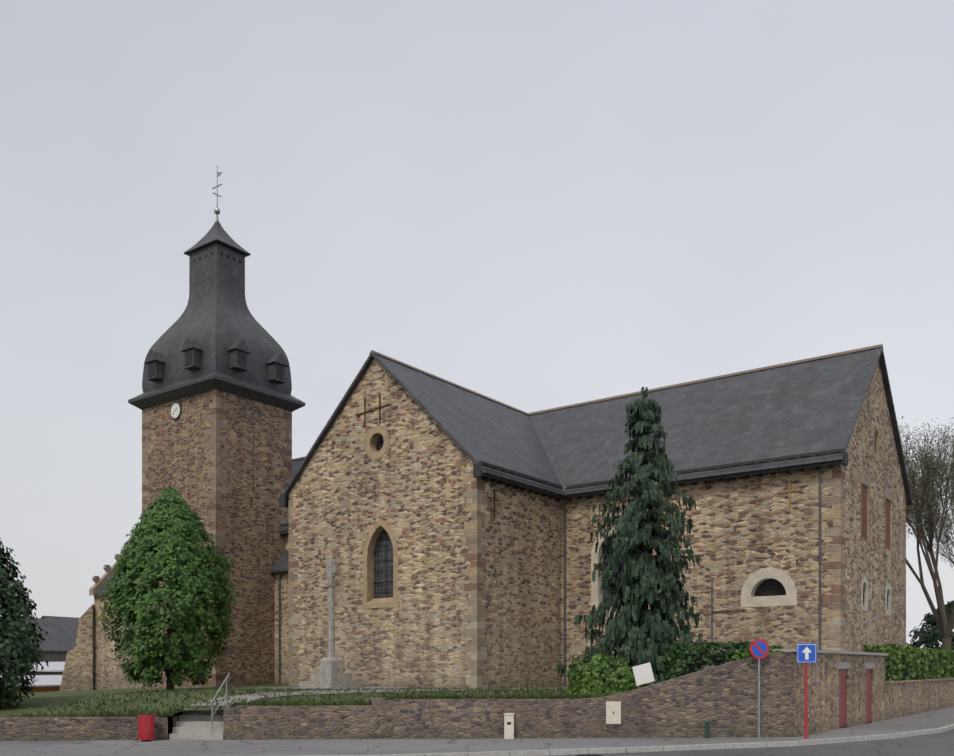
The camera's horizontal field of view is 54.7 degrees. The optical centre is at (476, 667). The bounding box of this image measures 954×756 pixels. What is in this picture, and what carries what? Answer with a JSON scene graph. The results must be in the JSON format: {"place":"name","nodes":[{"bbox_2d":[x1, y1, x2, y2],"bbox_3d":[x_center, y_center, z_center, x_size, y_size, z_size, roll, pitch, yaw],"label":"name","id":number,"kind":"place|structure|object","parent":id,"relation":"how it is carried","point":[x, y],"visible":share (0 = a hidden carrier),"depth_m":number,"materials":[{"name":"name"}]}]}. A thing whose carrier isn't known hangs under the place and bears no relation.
{"place":"outdoors","nodes":[
{"label":"outdoors","id":0,"kind":"place"},
{"bbox_2d":[41,616,78,620],"bbox_3d":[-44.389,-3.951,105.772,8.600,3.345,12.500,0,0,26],"label":"roof ridge","id":1,"kind":"structure","parent":0,"point":[57,617],"depth_m":101.85,"materials":[{"name":"grey metal"}]},
{"bbox_2d":[142,389,291,688],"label":"church tower walls","id":2,"kind":"structure","parent":0,"point":[178,452],"depth_m":51.93,"materials":[{"name":"brown stone"}]},
{"bbox_2d":[170,402,181,419],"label":"tower clock","id":3,"kind":"object","parent":2,"relation":"attached to","point":[175,410],"visible":1,"depth_m":52.00,"materials":[{"name":"white"}]},
{"bbox_2d":[128,372,305,411],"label":"tower cornice","id":4,"kind":"structure","parent":2,"relation":"on","point":[214,381],"depth_m":51.73,"materials":[{"name":"grey stone"}]},
{"bbox_2d":[142,221,291,394],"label":"tower roof","id":5,"kind":"structure","parent":4,"relation":"on","point":[216,326],"depth_m":52.78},
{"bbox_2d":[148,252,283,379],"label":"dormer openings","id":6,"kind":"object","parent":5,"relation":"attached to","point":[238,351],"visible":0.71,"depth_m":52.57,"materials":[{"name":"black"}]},
{"bbox_2d":[148,350,283,378],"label":"dormer louvers","id":7,"kind":"object","parent":6,"relation":"in","point":[238,363],"visible":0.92,"depth_m":51.04,"materials":[{"name":"grey wood"}]},
{"bbox_2d":[212,166,222,221],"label":"weather vane","id":8,"kind":"object","parent":5,"relation":"on","point":[217,211],"visible":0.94,"depth_m":54.18,"materials":[{"name":"grey metal"}]},
{"bbox_2d":[0,684,620,716],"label":"yard lawn","id":9,"kind":"structure","parent":0,"point":[43,702],"depth_m":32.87,"materials":[{"name":"green plant"}]},
{"bbox_2d":[0,538,48,706],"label":"tree","id":10,"kind":"object","parent":9,"relation":"on","point":[11,608],"depth_m":30.79,"materials":[{"name":"green plant"}]},
{"bbox_2d":[0,675,62,692],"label":"house","id":11,"kind":"structure","parent":9,"relation":"on","point":[46,683],"depth_m":66.22,"materials":[{"name":"white paint"}]},
{"bbox_2d":[0,671,62,675],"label":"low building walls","id":12,"kind":"structure","parent":9,"relation":"on","point":[47,673],"depth_m":73.94,"materials":[{"name":"grey paint"}]},
{"bbox_2d":[29,662,64,671],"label":"house wall","id":13,"kind":"structure","parent":12,"relation":"on","point":[56,667],"depth_m":76.50,"materials":[{"name":"white paint"}]},
{"bbox_2d":[3,651,66,661],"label":"dark house walls","id":14,"kind":"structure","parent":9,"relation":"on","point":[55,656],"depth_m":88.88,"materials":[{"name":"grey paint"}]},
{"bbox_2d":[0,618,78,651],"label":"house roof","id":15,"kind":"structure","parent":14,"relation":"on","point":[61,635],"depth_m":91.65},
{"bbox_2d":[95,486,240,689],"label":"hornbeam tree","id":16,"kind":"object","parent":9,"relation":"on","point":[165,540],"depth_m":40.53,"materials":[{"name":"green plant"}]},
{"bbox_2d":[60,571,288,690],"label":"church walls","id":17,"kind":"structure","parent":9,"relation":"on","point":[78,671],"depth_m":65.09,"materials":[{"name":"stone"}]},
{"bbox_2d":[89,540,141,595],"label":"coping stones","id":18,"kind":"object","parent":17,"relation":"on","point":[98,581],"visible":0.19,"depth_m":66.05,"materials":[{"name":"grey stone"}]},
{"bbox_2d":[299,557,362,687],"bbox_3d":[-6.134,-1.783,38.829,1.900,5.720,1.900,0,0,36],"label":"stone cross","id":19,"kind":"object","parent":9,"relation":"on","point":[330,674],"visible":0.94,"depth_m":38.67,"materials":[{"name":"stone"}]},
{"bbox_2d":[94,391,905,688],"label":"corner quoins","id":20,"kind":"object","parent":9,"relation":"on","point":[835,612],"visible":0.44,"depth_m":37.88,"materials":[{"name":"brown stone"}]},
{"bbox_2d":[563,653,632,695],"bbox_3d":[4.111,0.343,30.598,2.094,1.672,2.186,0,0,-28],"label":"shrub","id":21,"kind":"object","parent":9,"relation":"on","point":[605,688],"depth_m":30.10,"materials":[{"name":"green plant"}]},
{"bbox_2d":[609,664,656,693],"bbox_3d":[4.956,0.514,30.178,1.785,1.225,1.774,0,0,1],"label":"shrub","id":22,"kind":"object","parent":9,"relation":"on","point":[628,676],"depth_m":29.57,"materials":[{"name":"green plant"}]},
{"bbox_2d":[557,387,711,691],"bbox_3d":[6.088,-3.959,33.171,6.372,12.229,6.603,0,0,1],"label":"spruce tree","id":23,"kind":"object","parent":9,"relation":"on","point":[646,588],"depth_m":32.43,"materials":[{"name":"green plant"}]},
{"bbox_2d":[632,662,654,687],"bbox_3d":[5.180,0.491,28.516,0.814,1.295,0.062,0,0,-11],"label":"notice board","id":24,"kind":"object","parent":9,"relation":"on","point":[643,673],"visible":0.76,"depth_m":28.48,"materials":[{"name":"white paint"}]},
{"bbox_2d":[701,666,714,669],"bbox_3d":[8.365,0.787,29.214,2.765,1.680,1.886,0,0,1],"label":"yard wall wedge","id":25,"kind":"object","parent":9,"relation":"on","point":[704,667],"visible":0.09,"depth_m":28.32,"materials":[{"name":"stone"}]},
{"bbox_2d":[660,641,783,680],"bbox_3d":[7.829,0.108,29.325,3.829,1.962,1.980,0,0,1],"label":"hedge","id":26,"kind":"object","parent":9,"relation":"on","point":[671,668],"depth_m":28.70,"materials":[{"name":"green plant"}]},
{"bbox_2d":[722,652,884,736],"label":"annex walls","id":27,"kind":"structure","parent":9,"relation":"on","point":[823,694],"depth_m":31.46,"materials":[{"name":"brown stone"}]},
{"bbox_2d":[688,649,887,668],"bbox_3d":[11.768,-0.263,33.792,3.600,0.620,11.650,0,0,36],"label":"coping","id":28,"kind":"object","parent":27,"relation":"on","point":[843,665],"depth_m":32.34,"materials":[{"name":"grey concrete"}]},
{"bbox_2d":[839,669,870,727],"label":"doors","id":29,"kind":"structure","parent":27,"relation":"in","point":[842,697],"depth_m":32.81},
{"bbox_2d":[187,687,567,705],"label":"yard path","id":30,"kind":"structure","parent":0,"point":[256,695],"depth_m":33.60,"materials":[{"name":"gravel"}]},
{"bbox_2d":[0,652,794,740],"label":"yard wall","id":31,"kind":"structure","parent":0,"point":[722,699],"depth_m":27.69,"materials":[{"name":"brown stone"}]},
{"bbox_2d":[732,648,797,669],"bbox_3d":[8.918,-0.250,28.550,2.095,0.721,1.097,0,0,1],"label":"annex ivy","id":32,"kind":"object","parent":31,"relation":"on","point":[740,654],"depth_m":28.25,"materials":[{"name":"green plant"}]},
{"bbox_2d":[289,358,560,688],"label":"church south transept walls","id":33,"kind":"structure","parent":0,"point":[409,487],"depth_m":40.31,"materials":[{"name":"brown stone"}]},
{"bbox_2d":[0,707,953,755],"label":"pavement","id":34,"kind":"structure","parent":0,"point":[938,718],"depth_m":25.43,"materials":[{"name":"concrete"}]},
{"bbox_2d":[137,713,154,741],"bbox_3d":[-9.520,1.727,26.561,0.490,0.800,0.505,0,0,1],"label":"litter bin","id":35,"kind":"object","parent":34,"relation":"on","point":[146,727],"visible":1,"depth_m":26.37,"materials":[{"name":"red paint"}]},
{"bbox_2d":[169,708,223,739],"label":"yard steps","id":36,"kind":"structure","parent":34,"relation":"on","point":[193,724],"depth_m":27.67,"materials":[{"name":"grey concrete"}]},
{"bbox_2d":[209,673,229,733],"bbox_3d":[-7.787,1.062,27.918,0.044,1.790,2.019,0,0,1],"label":"handrail","id":37,"kind":"object","parent":36,"relation":"on","point":[211,705],"visible":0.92,"depth_m":27.49,"materials":[{"name":"silver metal"}]},
{"bbox_2d":[504,701,620,738],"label":"utility boxes","id":38,"kind":"object","parent":34,"relation":"on","point":[613,712],"visible":0.98,"depth_m":27.77,"materials":[{"name":"beige plastic"}]},
{"bbox_2d":[703,721,710,737],"bbox_3d":[6.912,1.859,27.702,0.240,0.535,0.154,0,0,1],"label":"hydrant post","id":39,"kind":"object","parent":34,"relation":"on","point":[706,726],"visible":1,"depth_m":27.64,"materials":[{"name":"green metal"}]},
{"bbox_2d":[750,639,768,737],"bbox_3d":[8.512,0.637,27.834,0.600,2.980,0.089,0,0,-7],"label":"no parking sign","id":40,"kind":"object","parent":34,"relation":"on","point":[759,649],"visible":1,"depth_m":27.81,"materials":[{"name":"red"}]},
{"bbox_2d":[797,643,816,738],"bbox_3d":[9.866,0.702,27.629,0.580,2.850,0.142,0,0,7],"label":"one-way sign","id":41,"kind":"object","parent":34,"relation":"on","point":[806,653],"visible":1,"depth_m":27.57,"materials":[{"name":"metal"}]},
{"bbox_2d":[0,0,953,647],"label":"sky","id":42,"kind":"structure","parent":0,"point":[528,206],"materials":[{"name":"grey"}]},
{"bbox_2d":[285,360,905,685],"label":"church walls","id":43,"kind":"structure","parent":0,"point":[743,530],"depth_m":38.19,"materials":[{"name":"brown stone"}]},
{"bbox_2d":[93,347,912,595],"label":"church roofs","id":44,"kind":"structure","parent":43,"relation":"on","point":[804,407],"depth_m":41.37,"materials":[{"name":"grey stone"}]},
{"bbox_2d":[292,344,882,460],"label":"church ridge tiles","id":45,"kind":"object","parent":44,"relation":"on","point":[674,385],"visible":0.27,"depth_m":44.44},
{"bbox_2d":[135,426,892,647],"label":"window surrounds","id":46,"kind":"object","parent":43,"relation":"in","point":[754,580],"depth_m":40.55,"materials":[{"name":"beige stone"}]},
{"bbox_2d":[373,436,784,598],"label":"window bars","id":47,"kind":"object","parent":46,"relation":"in","point":[771,585],"visible":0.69,"depth_m":37.63,"materials":[{"name":"black metal"}]},
{"bbox_2d":[374,434,889,609],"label":"windows","id":48,"kind":"structure","parent":46,"relation":"in","point":[386,574],"depth_m":41.10,"materials":[{"name":"black glass"}]},
{"bbox_2d":[253,400,842,685],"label":"gutters and downpipes","id":49,"kind":"object","parent":43,"relation":"attached to","point":[679,479],"visible":0.83,"depth_m":38.44,"materials":[{"name":"metal"}]},
{"bbox_2d":[279,448,847,534],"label":"church eaves","id":50,"kind":"object","parent":43,"relation":"attached to","point":[477,471],"visible":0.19,"depth_m":38.17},
{"bbox_2d":[356,393,800,517],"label":"church iron anchors","id":51,"kind":"object","parent":43,"relation":"attached to","point":[789,490],"visible":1,"depth_m":38.46,"materials":[{"name":"black metal"}]},
{"bbox_2d":[544,729,953,755],"bbox_3d":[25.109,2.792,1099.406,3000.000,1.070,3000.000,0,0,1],"label":"curb","id":52,"kind":"structure","parent":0,"point":[938,744],"depth_m":25.04,"materials":[{"name":"concrete"}]},
{"bbox_2d":[576,754,602,755],"bbox_3d":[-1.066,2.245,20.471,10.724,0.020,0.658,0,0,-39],"label":"drain grate","id":53,"kind":"object","parent":52,"relation":"on","point":[589,755],"visible":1,"depth_m":23.47,"materials":[{"name":"metal"}]},
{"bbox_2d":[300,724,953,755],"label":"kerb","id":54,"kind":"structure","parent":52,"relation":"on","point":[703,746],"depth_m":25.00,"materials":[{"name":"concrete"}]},
{"bbox_2d":[885,678,953,719],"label":"stone wall","id":55,"kind":"structure","parent":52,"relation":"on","point":[906,697],"depth_m":42.37,"materials":[{"name":"stone"}]},
{"bbox_2d":[863,643,953,680],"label":"hedge","id":56,"kind":"object","parent":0,"point":[910,652],"depth_m":44.13,"materials":[{"name":"green plant"}]},
{"bbox_2d":[898,416,953,657],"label":"budding tree","id":57,"kind":"object","parent":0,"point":[944,628],"depth_m":54.41,"materials":[{"name":"plant"}]},
{"bbox_2d":[906,600,953,649],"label":"bush","id":58,"kind":"object","parent":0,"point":[932,637],"depth_m":58.47,"materials":[{"name":"green plant"}]},
{"bbox_2d":[923,472,953,567],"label":"budding tree","id":59,"kind":"object","parent":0,"point":[942,539],"depth_m":65.42,"materials":[{"name":"plant"}]}
]}

